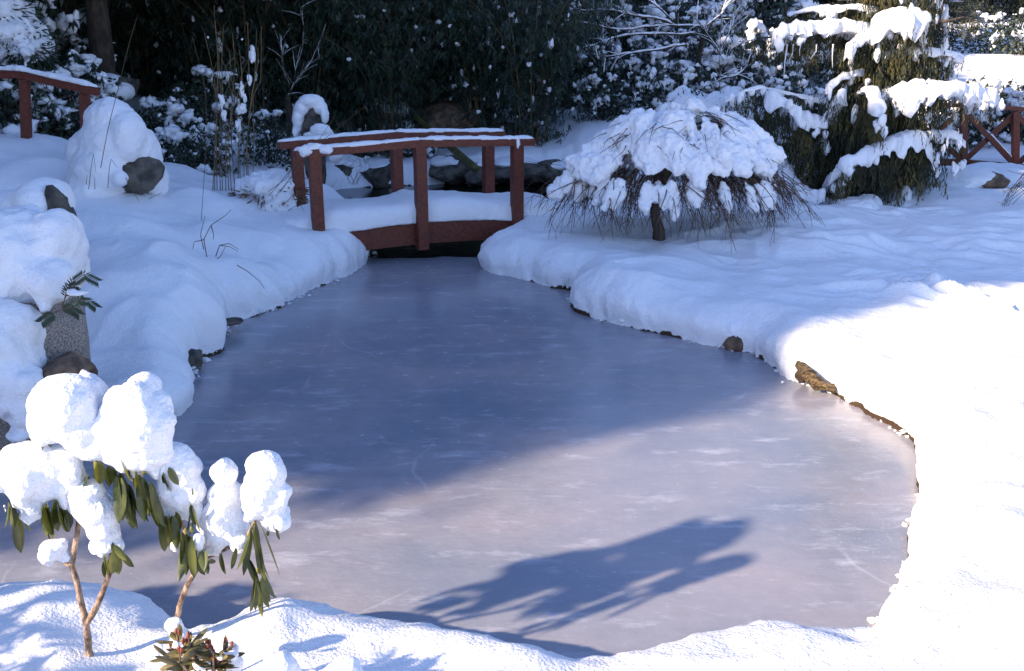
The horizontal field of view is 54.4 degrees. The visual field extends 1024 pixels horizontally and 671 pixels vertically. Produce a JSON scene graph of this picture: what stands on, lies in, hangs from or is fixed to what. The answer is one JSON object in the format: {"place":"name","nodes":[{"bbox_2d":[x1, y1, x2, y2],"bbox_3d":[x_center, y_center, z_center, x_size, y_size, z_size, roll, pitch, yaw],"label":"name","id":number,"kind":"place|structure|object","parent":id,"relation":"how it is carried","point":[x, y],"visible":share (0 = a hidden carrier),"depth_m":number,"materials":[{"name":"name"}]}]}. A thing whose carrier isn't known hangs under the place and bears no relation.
{"place":"outdoors","nodes":[
{"label":"outdoors","id":0,"kind":"place"},
{"bbox_2d":[0,65,100,138],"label":"garden bridge","id":1,"kind":"structure","parent":0,"point":[24,75],"depth_m":10.61,"materials":[{"name":"red paint"}]},
{"bbox_2d":[335,183,548,257],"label":"water","id":2,"kind":"structure","parent":0,"point":[461,249],"depth_m":11.70,"materials":[{"name":"black liquid"}]},
{"bbox_2d":[0,256,918,658],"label":"ice","id":3,"kind":"structure","parent":0,"point":[468,444],"depth_m":5.72,"materials":[{"name":"ice"}]},
{"bbox_2d":[191,251,918,627],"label":"snow crumbs","id":4,"kind":"object","parent":3,"relation":"on","point":[869,619],"visible":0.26,"depth_m":7.34,"materials":[{"name":"white"}]},
{"bbox_2d":[795,360,835,393],"bbox_3d":[2.131,0.293,7.024,0.212,0.150,0.368,-16,24,-41],"label":"rock","id":5,"kind":"object","parent":3,"relation":"on","point":[805,372],"visible":0.98,"depth_m":6.96,"materials":[{"name":"brown stone"}]},
{"bbox_2d":[490,119,522,135],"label":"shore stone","id":6,"kind":"object","parent":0,"point":[506,127],"visible":0.27,"depth_m":17.20,"materials":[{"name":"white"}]},
{"bbox_2d":[0,0,1023,670],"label":"ground","id":7,"kind":"structure","parent":0,"point":[908,320],"depth_m":7.47,"materials":[{"name":"snow"}]},
{"bbox_2d":[0,298,46,450],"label":"boulder","id":8,"kind":"object","parent":7,"relation":"on","point":[23,357],"visible":0.77,"depth_m":5.36,"materials":[{"name":"stone"}]},
{"bbox_2d":[0,0,61,71],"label":"spruce","id":9,"kind":"object","parent":7,"relation":"on","point":[20,22],"visible":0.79,"depth_m":12.37,"materials":[{"name":"white plant"}]},
{"bbox_2d":[0,177,76,215],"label":"boulder","id":10,"kind":"object","parent":7,"relation":"on","point":[45,193],"visible":0.48,"depth_m":6.86,"materials":[{"name":"white"}]},
{"bbox_2d":[0,204,90,361],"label":"boulder","id":11,"kind":"object","parent":7,"relation":"on","point":[44,257],"visible":0.74,"depth_m":5.62,"materials":[{"name":"stone"}]},
{"bbox_2d":[35,270,102,328],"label":"yew branch","id":12,"kind":"object","parent":11,"relation":"on","point":[72,291],"visible":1,"depth_m":5.42,"materials":[{"name":"green"}]},
{"bbox_2d":[42,351,97,377],"bbox_3d":[-2.573,0.239,5.673,0.400,0.301,0.545,0,18,0],"label":"boulder","id":13,"kind":"object","parent":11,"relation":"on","point":[72,362],"visible":0.27,"depth_m":5.54,"materials":[{"name":"stone"}]},
{"bbox_2d":[0,42,95,135],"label":"evergreen shrub","id":14,"kind":"object","parent":7,"relation":"on","point":[9,91],"visible":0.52,"depth_m":12.54,"materials":[{"name":"green plant"}]},
{"bbox_2d":[0,50,125,139],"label":"evergreen shrub","id":15,"kind":"object","parent":7,"relation":"on","point":[93,75],"visible":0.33,"depth_m":12.94,"materials":[{"name":"green plant"}]},
{"bbox_2d":[31,0,122,90],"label":"evergreen shrub","id":16,"kind":"object","parent":7,"relation":"on","point":[73,23],"visible":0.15,"depth_m":14.25,"materials":[{"name":"green plant"}]},
{"bbox_2d":[56,31,131,104],"bbox_3d":[-6.869,-4.013,15.526,1.873,1.541,1.793,6,19,19],"label":"evergreen shrub","id":17,"kind":"object","parent":7,"relation":"on","point":[72,38],"visible":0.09,"depth_m":15.24,"materials":[{"name":"green plant"}]},
{"bbox_2d":[85,0,116,74],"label":"evergreen tree","id":18,"kind":"object","parent":7,"relation":"on","point":[100,40],"visible":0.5,"depth_m":14.82,"materials":[{"name":"brown plant"}]},
{"bbox_2d":[41,0,165,94],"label":"bamboo clump","id":19,"kind":"object","parent":7,"relation":"on","point":[119,19],"visible":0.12,"depth_m":17.53,"materials":[{"name":"green plant"}]},
{"bbox_2d":[86,73,139,101],"bbox_3d":[-5.696,-3.515,14.088,0.769,0.393,0.944,0,18,0],"label":"boulder","id":20,"kind":"object","parent":7,"relation":"on","point":[129,89],"visible":0.42,"depth_m":13.87,"materials":[{"name":"white"}]},
{"bbox_2d":[65,96,169,197],"bbox_3d":[-3.984,-1.808,9.920,0.990,1.100,0.817,0,18,0],"label":"boulder","id":21,"kind":"object","parent":7,"relation":"on","point":[132,151],"visible":0.84,"depth_m":9.69,"materials":[{"name":"white"}]},
{"bbox_2d":[100,15,137,167],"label":"tall grass","id":22,"kind":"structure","parent":7,"relation":"on","point":[115,98],"depth_m":9.37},
{"bbox_2d":[86,153,160,200],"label":"dry grass","id":23,"kind":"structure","parent":7,"relation":"on","point":[108,176],"depth_m":9.29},
{"bbox_2d":[77,0,192,97],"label":"bamboo clump","id":24,"kind":"object","parent":7,"relation":"on","point":[146,61],"visible":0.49,"depth_m":17.93,"materials":[{"name":"green plant"}]},
{"bbox_2d":[0,369,292,656],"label":"rhododendron","id":25,"kind":"object","parent":7,"relation":"on","point":[128,428],"visible":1,"depth_m":3.41,"materials":[{"name":"white"}]},
{"bbox_2d":[133,95,197,148],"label":"evergreen shrub","id":26,"kind":"object","parent":7,"relation":"on","point":[176,113],"visible":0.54,"depth_m":13.90,"materials":[{"name":"green plant"}]},
{"bbox_2d":[39,0,299,84],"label":"evergreen tree","id":27,"kind":"object","parent":7,"relation":"on","point":[157,50],"depth_m":20.80,"materials":[{"name":"green plant"}]},
{"bbox_2d":[112,0,252,107],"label":"bamboo clump","id":28,"kind":"object","parent":7,"relation":"on","point":[180,33],"visible":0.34,"depth_m":17.17,"materials":[{"name":"green plant"}]},
{"bbox_2d":[188,348,202,370],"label":"shore stone","id":29,"kind":"object","parent":7,"relation":"on","point":[195,359],"visible":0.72,"depth_m":7.38,"materials":[{"name":"stone"}]},
{"bbox_2d":[154,117,237,176],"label":"evergreen shrub","id":30,"kind":"object","parent":7,"relation":"on","point":[172,136],"visible":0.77,"depth_m":13.12,"materials":[{"name":"green plant"}]},
{"bbox_2d":[150,624,244,670],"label":"rhododendron","id":31,"kind":"object","parent":7,"relation":"on","point":[177,657],"visible":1,"depth_m":3.16,"materials":[{"name":"green plant"}]},
{"bbox_2d":[164,617,189,643],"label":"snow covered shoot","id":32,"kind":"object","parent":31,"relation":"attached to","point":[171,624],"visible":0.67,"depth_m":3.40,"materials":[{"name":"white"}]},
{"bbox_2d":[220,642,243,670],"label":"snow","id":33,"kind":"structure","parent":31,"relation":"part of","point":[238,662],"depth_m":3.26,"materials":[{"name":"snow"}]},
{"bbox_2d":[192,38,206,220],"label":"tall grass","id":34,"kind":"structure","parent":7,"relation":"on","point":[206,139],"depth_m":9.49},
{"bbox_2d":[156,62,248,136],"bbox_3d":[-4.604,-3.481,14.853,1.405,1.156,1.345,6,19,18],"label":"evergreen shrub","id":35,"kind":"object","parent":7,"relation":"on","point":[196,70],"visible":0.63,"depth_m":14.69,"materials":[{"name":"green plant"}]},
{"bbox_2d":[193,210,264,288],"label":"dry grass","id":36,"kind":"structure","parent":7,"relation":"on","point":[219,245],"depth_m":8.66,"materials":[{"name":"plant"}]},
{"bbox_2d":[201,12,263,190],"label":"reeds","id":37,"kind":"object","parent":7,"relation":"on","point":[241,109],"visible":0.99,"depth_m":11.14,"materials":[{"name":"brown plant"}]},
{"bbox_2d":[145,0,323,81],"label":"evergreen tree","id":38,"kind":"object","parent":7,"relation":"on","point":[197,60],"visible":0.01,"depth_m":21.11,"materials":[{"name":"green plant"}]},
{"bbox_2d":[226,317,243,325],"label":"shore stone","id":39,"kind":"object","parent":7,"relation":"on","point":[231,321],"visible":0.62,"depth_m":8.28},
{"bbox_2d":[119,0,357,128],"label":"bamboo clump","id":40,"kind":"object","parent":7,"relation":"on","point":[261,90],"visible":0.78,"depth_m":16.47,"materials":[{"name":"green plant"}]},
{"bbox_2d":[227,168,309,211],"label":"grass tussock","id":41,"kind":"object","parent":7,"relation":"on","point":[258,185],"depth_m":10.64,"materials":[{"name":"white"}]},
{"bbox_2d":[232,106,304,171],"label":"evergreen shrub","id":42,"kind":"object","parent":7,"relation":"on","point":[262,140],"visible":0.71,"depth_m":13.90,"materials":[{"name":"green plant"}]},
{"bbox_2d":[260,650,301,670],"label":"snow covered shoot","id":43,"kind":"object","parent":7,"relation":"on","point":[284,660],"visible":1,"depth_m":3.02,"materials":[{"name":"white"}]},
{"bbox_2d":[269,0,325,154],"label":"bare tree","id":44,"kind":"object","parent":7,"relation":"on","point":[288,108],"visible":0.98,"depth_m":15.77,"materials":[{"name":"brown plant"}]},
{"bbox_2d":[185,0,415,135],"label":"bamboo clump","id":45,"kind":"object","parent":7,"relation":"on","point":[311,78],"visible":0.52,"depth_m":16.61,"materials":[{"name":"green plant"}]},
{"bbox_2d":[292,94,342,183],"bbox_3d":[-2.385,-2.378,12.403,0.673,1.229,0.502,7,19,21],"label":"standing stone","id":46,"kind":"object","parent":7,"relation":"on","point":[310,115],"visible":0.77,"depth_m":12.18,"materials":[{"name":"white"}]},
{"bbox_2d":[268,106,367,210],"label":"dry grass","id":47,"kind":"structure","parent":7,"relation":"on","point":[298,168],"depth_m":10.38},
{"bbox_2d":[319,654,363,670],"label":"snow covered shoot","id":48,"kind":"object","parent":7,"relation":"on","point":[344,662],"visible":1,"depth_m":3.04,"materials":[{"name":"white"}]},
{"bbox_2d":[326,154,364,176],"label":"shore stone","id":49,"kind":"object","parent":7,"relation":"on","point":[345,159],"visible":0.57,"depth_m":15.63,"materials":[{"name":"white"}]},
{"bbox_2d":[341,151,378,184],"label":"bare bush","id":50,"kind":"object","parent":7,"relation":"on","point":[356,168],"visible":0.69,"depth_m":13.54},
{"bbox_2d":[352,128,380,159],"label":"evergreen shrub","id":51,"kind":"object","parent":7,"relation":"on","point":[366,156],"visible":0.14,"depth_m":16.67,"materials":[{"name":"green plant"}]},
{"bbox_2d":[284,0,451,132],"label":"bamboo clump","id":52,"kind":"object","parent":7,"relation":"on","point":[350,94],"visible":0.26,"depth_m":16.86,"materials":[{"name":"green plant"}]},
{"bbox_2d":[360,158,390,187],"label":"shore stone","id":53,"kind":"object","parent":7,"relation":"on","point":[377,174],"visible":0.66,"depth_m":15.54,"materials":[{"name":"white"}]},
{"bbox_2d":[370,94,413,129],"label":"shrub","id":54,"kind":"object","parent":7,"relation":"on","point":[408,127],"visible":0.27,"depth_m":16.86,"materials":[{"name":"plant"}]},
{"bbox_2d":[304,0,493,157],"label":"bamboo clump","id":55,"kind":"object","parent":7,"relation":"on","point":[399,91],"visible":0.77,"depth_m":16.16,"materials":[{"name":"green plant"}]},
{"bbox_2d":[414,115,478,172],"bbox_3d":[-1.058,-2.996,15.403,0.116,0.606,2.662,-8,19,-23],"label":"bamboo pole","id":56,"kind":"object","parent":55,"relation":"attached to","point":[469,163],"visible":0.69,"depth_m":14.78,"materials":[{"name":"wood"}]},
{"bbox_2d":[277,128,555,249],"bbox_3d":[-1.106,-1.604,10.949,3.190,1.240,1.003,-8,19,-23],"label":"arched footbridge","id":57,"kind":"object","parent":7,"relation":"on","point":[420,216],"visible":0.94,"depth_m":10.74,"materials":[{"name":"red paint"}]},
{"bbox_2d":[403,147,439,158],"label":"evergreen shrub","id":58,"kind":"object","parent":7,"relation":"on","point":[408,153],"visible":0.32,"depth_m":16.69,"materials":[{"name":"green plant"}]},
{"bbox_2d":[333,0,541,120],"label":"bamboo clump","id":59,"kind":"object","parent":7,"relation":"on","point":[430,96],"visible":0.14,"depth_m":17.59,"materials":[{"name":"green plant"}]},
{"bbox_2d":[428,154,469,184],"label":"shore stone","id":60,"kind":"object","parent":7,"relation":"on","point":[450,169],"visible":0.81,"depth_m":15.60,"materials":[{"name":"white"}]},
{"bbox_2d":[411,100,491,128],"bbox_3d":[-1.167,-3.870,17.973,1.658,0.731,1.479,0,18,0],"label":"boulder","id":61,"kind":"object","parent":7,"relation":"on","point":[439,118],"visible":0.31,"depth_m":17.35,"materials":[{"name":"stone"}]},
{"bbox_2d":[464,158,481,185],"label":"shore stone","id":62,"kind":"object","parent":7,"relation":"on","point":[472,178],"visible":0.37,"depth_m":15.56,"materials":[{"name":"white"}]},
{"bbox_2d":[370,0,596,148],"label":"bamboo clump","id":63,"kind":"object","parent":7,"relation":"on","point":[470,86],"visible":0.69,"depth_m":16.93,"materials":[{"name":"green plant"}]},
{"bbox_2d":[495,156,540,184],"bbox_3d":[0.042,-2.622,15.841,1.014,0.437,0.910,0,18,0],"label":"shore stone","id":64,"kind":"object","parent":7,"relation":"on","point":[502,169],"visible":0.57,"depth_m":15.63,"materials":[{"name":"white"}]},
{"bbox_2d":[433,0,631,146],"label":"bamboo clump","id":65,"kind":"object","parent":7,"relation":"on","point":[550,60],"visible":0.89,"depth_m":16.46,"materials":[{"name":"green plant"}]},
{"bbox_2d":[524,165,555,181],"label":"shore stone","id":66,"kind":"object","parent":7,"relation":"on","point":[537,172],"visible":0.3,"depth_m":15.47,"materials":[{"name":"grey"}]},
{"bbox_2d":[537,159,565,183],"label":"shore stone","id":67,"kind":"object","parent":7,"relation":"on","point":[557,169],"visible":0.55,"depth_m":15.64,"materials":[{"name":"white"}]},
{"bbox_2d":[484,0,634,106],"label":"bamboo clump","id":68,"kind":"object","parent":7,"relation":"on","point":[601,28],"visible":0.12,"depth_m":19.13,"materials":[{"name":"green plant"}]},
{"bbox_2d":[538,0,638,74],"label":"evergreen shrub","id":69,"kind":"object","parent":7,"relation":"on","point":[617,24],"visible":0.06,"depth_m":20.87,"materials":[{"name":"green plant"}]},
{"bbox_2d":[551,48,632,110],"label":"evergreen shrub","id":70,"kind":"object","parent":7,"relation":"on","point":[593,71],"visible":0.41,"depth_m":18.76,"materials":[{"name":"green plant"}]},
{"bbox_2d":[571,71,638,122],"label":"evergreen shrub","id":71,"kind":"object","parent":7,"relation":"on","point":[600,99],"visible":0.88,"depth_m":17.29,"materials":[{"name":"green plant"}]},
{"bbox_2d":[591,93,630,115],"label":"evergreen shrub","id":72,"kind":"object","parent":7,"relation":"on","point":[623,98],"visible":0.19,"depth_m":18.00,"materials":[{"name":"green plant"}]},
{"bbox_2d":[596,30,694,105],"bbox_3d":[2.496,-5.291,19.852,1.884,1.559,2.110,-5,18,-14],"label":"evergreen shrub","id":73,"kind":"object","parent":7,"relation":"on","point":[632,63],"visible":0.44,"depth_m":19.40,"materials":[{"name":"green plant"}]},
{"bbox_2d":[592,0,700,78],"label":"evergreen shrub","id":74,"kind":"object","parent":7,"relation":"on","point":[667,3],"visible":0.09,"depth_m":22.11,"materials":[{"name":"green plant"}]},
{"bbox_2d":[560,0,734,83],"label":"bare tree","id":75,"kind":"object","parent":7,"relation":"on","point":[676,44],"visible":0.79,"depth_m":17.43,"materials":[{"name":"white plant"}]},
{"bbox_2d":[525,97,822,253],"bbox_3d":[1.644,-1.636,10.175,3.033,1.530,2.214,0,18,0],"label":"weeping maple","id":76,"kind":"object","parent":7,"relation":"on","point":[694,143],"visible":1,"depth_m":9.82,"materials":[{"name":"white plant"}]},
{"bbox_2d":[625,53,723,110],"bbox_3d":[2.816,-4.380,17.724,1.541,1.275,1.726,-4,18,-13],"label":"evergreen shrub","id":77,"kind":"object","parent":7,"relation":"on","point":[647,85],"visible":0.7,"depth_m":17.41,"materials":[{"name":"green plant"}]},
{"bbox_2d":[626,0,739,94],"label":"evergreen shrub","id":78,"kind":"object","parent":7,"relation":"on","point":[653,11],"visible":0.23,"depth_m":20.29,"materials":[{"name":"green plant"}]},
{"bbox_2d":[647,0,768,85],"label":"evergreen shrub","id":79,"kind":"object","parent":7,"relation":"on","point":[694,2],"visible":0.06,"depth_m":23.16,"materials":[{"name":"green plant"}]},
{"bbox_2d":[654,85,762,127],"bbox_3d":[2.656,-2.975,13.944,1.735,1.037,1.370,0,18,0],"label":"juniper","id":80,"kind":"object","parent":7,"relation":"on","point":[681,94],"visible":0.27,"depth_m":13.66,"materials":[{"name":"white plant"}]},
{"bbox_2d":[693,78,734,92],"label":"evergreen shrub","id":81,"kind":"object","parent":7,"relation":"on","point":[711,86],"visible":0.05,"depth_m":17.40,"materials":[{"name":"green plant"}]},
{"bbox_2d":[657,6,782,95],"bbox_3d":[4.020,-5.244,19.305,2.403,2.200,2.402,-1,18,-2],"label":"evergreen shrub","id":82,"kind":"object","parent":7,"relation":"on","point":[710,53],"visible":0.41,"depth_m":18.79,"materials":[{"name":"green plant"}]},
{"bbox_2d":[690,0,760,90],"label":"bare tree","id":83,"kind":"object","parent":7,"relation":"on","point":[744,41],"visible":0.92,"depth_m":15.17,"materials":[{"name":"brown plant"}]},
{"bbox_2d":[723,336,742,351],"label":"shore stone","id":84,"kind":"object","parent":7,"relation":"on","point":[734,343],"visible":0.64,"depth_m":7.84,"materials":[{"name":"stone"}]},
{"bbox_2d":[712,64,807,135],"bbox_3d":[4.542,-4.343,18.577,1.712,1.417,1.918,-5,18,-15],"label":"evergreen shrub","id":85,"kind":"object","parent":7,"relation":"on","point":[770,82],"visible":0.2,"depth_m":18.22,"materials":[{"name":"green plant"}]},
{"bbox_2d":[699,0,836,96],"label":"evergreen shrub","id":86,"kind":"object","parent":7,"relation":"on","point":[772,18],"visible":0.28,"depth_m":22.11,"materials":[{"name":"green plant"}]},
{"bbox_2d":[751,71,827,158],"bbox_3d":[4.975,-3.898,17.670,1.884,1.559,2.110,-6,18,-17],"label":"evergreen shrub","id":87,"kind":"object","parent":7,"relation":"on","point":[809,91],"visible":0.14,"depth_m":17.33,"materials":[{"name":"green plant"}]},
{"bbox_2d":[744,0,859,79],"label":"evergreen tree","id":88,"kind":"object","parent":7,"relation":"on","point":[842,2],"visible":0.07,"depth_m":25.07,"materials":[{"name":"green plant"}]},
{"bbox_2d":[807,16,905,91],"bbox_3d":[7.990,-6.533,23.088,2.184,2.000,2.184,-4,18,-11],"label":"evergreen shrub","id":89,"kind":"object","parent":7,"relation":"on","point":[821,78],"visible":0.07,"depth_m":23.21,"materials":[{"name":"green plant"}]},
{"bbox_2d":[720,0,1005,206],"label":"weeping conifer","id":90,"kind":"object","parent":7,"relation":"on","point":[862,132],"visible":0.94,"depth_m":11.58,"materials":[{"name":"green plant"}]},
{"bbox_2d":[829,186,911,209],"bbox_3d":[4.298,-1.542,11.761,1.194,0.357,0.641,-4,18,-12],"label":"snow mound","id":91,"kind":"object","parent":7,"relation":"on","point":[869,201],"visible":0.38,"depth_m":11.63,"materials":[{"name":"snow"}]},
{"bbox_2d":[923,0,990,50],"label":"evergreen tree","id":92,"kind":"object","parent":7,"relation":"on","point":[955,14],"visible":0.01,"depth_m":31.16,"materials":[{"name":"green plant"}]},
{"bbox_2d":[929,109,1000,149],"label":"evergreen shrub","id":93,"kind":"object","parent":7,"relation":"on","point":[973,134],"visible":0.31,"depth_m":16.40,"materials":[{"name":"green plant"}]},
{"bbox_2d":[931,166,1010,188],"bbox_3d":[5.843,-2.009,12.807,0.897,0.319,0.820,0,18,0],"label":"boulder","id":94,"kind":"object","parent":7,"relation":"on","point":[985,177],"visible":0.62,"depth_m":12.54,"materials":[{"name":"white"}]},
{"bbox_2d":[927,103,1023,165],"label":"lattice footbridge","id":95,"kind":"object","parent":7,"relation":"on","point":[1015,118],"visible":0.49,"depth_m":15.00,"materials":[{"name":"red paint"}]},
{"bbox_2d":[942,0,1008,22],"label":"evergreen tree","id":96,"kind":"object","parent":7,"relation":"on","point":[972,10],"visible":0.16,"depth_m":43.19,"materials":[{"name":"green plant"}]},
{"bbox_2d":[955,86,1012,134],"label":"evergreen shrub","id":97,"kind":"object","parent":7,"relation":"on","point":[1005,112],"visible":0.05,"depth_m":17.02,"materials":[{"name":"green plant"}]},
{"bbox_2d":[951,73,1022,110],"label":"evergreen shrub","id":98,"kind":"object","parent":7,"relation":"on","point":[991,82],"visible":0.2,"depth_m":19.47,"materials":[{"name":"white plant"}]},
{"bbox_2d":[950,0,1023,20],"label":"evergreen tree","id":99,"kind":"object","parent":7,"relation":"on","point":[1009,1],"visible":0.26,"depth_m":45.93,"materials":[{"name":"green plant"}]},
{"bbox_2d":[961,10,1016,53],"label":"evergreen shrub","id":100,"kind":"object","parent":7,"relation":"on","point":[993,35],"visible":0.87,"depth_m":28.91,"materials":[{"name":"green plant"}]},
{"bbox_2d":[980,84,1023,139],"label":"evergreen shrub","id":101,"kind":"object","parent":7,"relation":"on","point":[1009,92],"visible":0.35,"depth_m":16.79,"materials":[{"name":"green plant"}]},
{"bbox_2d":[988,0,1023,18],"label":"evergreen tree","id":102,"kind":"object","parent":7,"relation":"on","point":[1010,6],"visible":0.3,"depth_m":45.88,"materials":[{"name":"green plant"}]},
{"bbox_2d":[992,8,1023,55],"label":"evergreen shrub","id":103,"kind":"object","parent":7,"relation":"on","point":[1018,32],"visible":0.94,"depth_m":28.24,"materials":[{"name":"green plant"}]},
{"bbox_2d":[999,97,1023,145],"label":"evergreen shrub","id":104,"kind":"object","parent":7,"relation":"on","point":[1006,136],"visible":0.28,"depth_m":16.67,"materials":[{"name":"white plant"}]},
{"bbox_2d":[999,170,1023,205],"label":"bare bush","id":105,"kind":"object","parent":7,"relation":"on","point":[1019,184],"visible":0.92,"depth_m":11.33,"materials":[{"name":"plant"}]},
{"bbox_2d":[999,77,1023,99],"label":"evergreen shrub","id":106,"kind":"object","parent":7,"relation":"on","point":[1015,86],"visible":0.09,"depth_m":20.21,"materials":[{"name":"white plant"}]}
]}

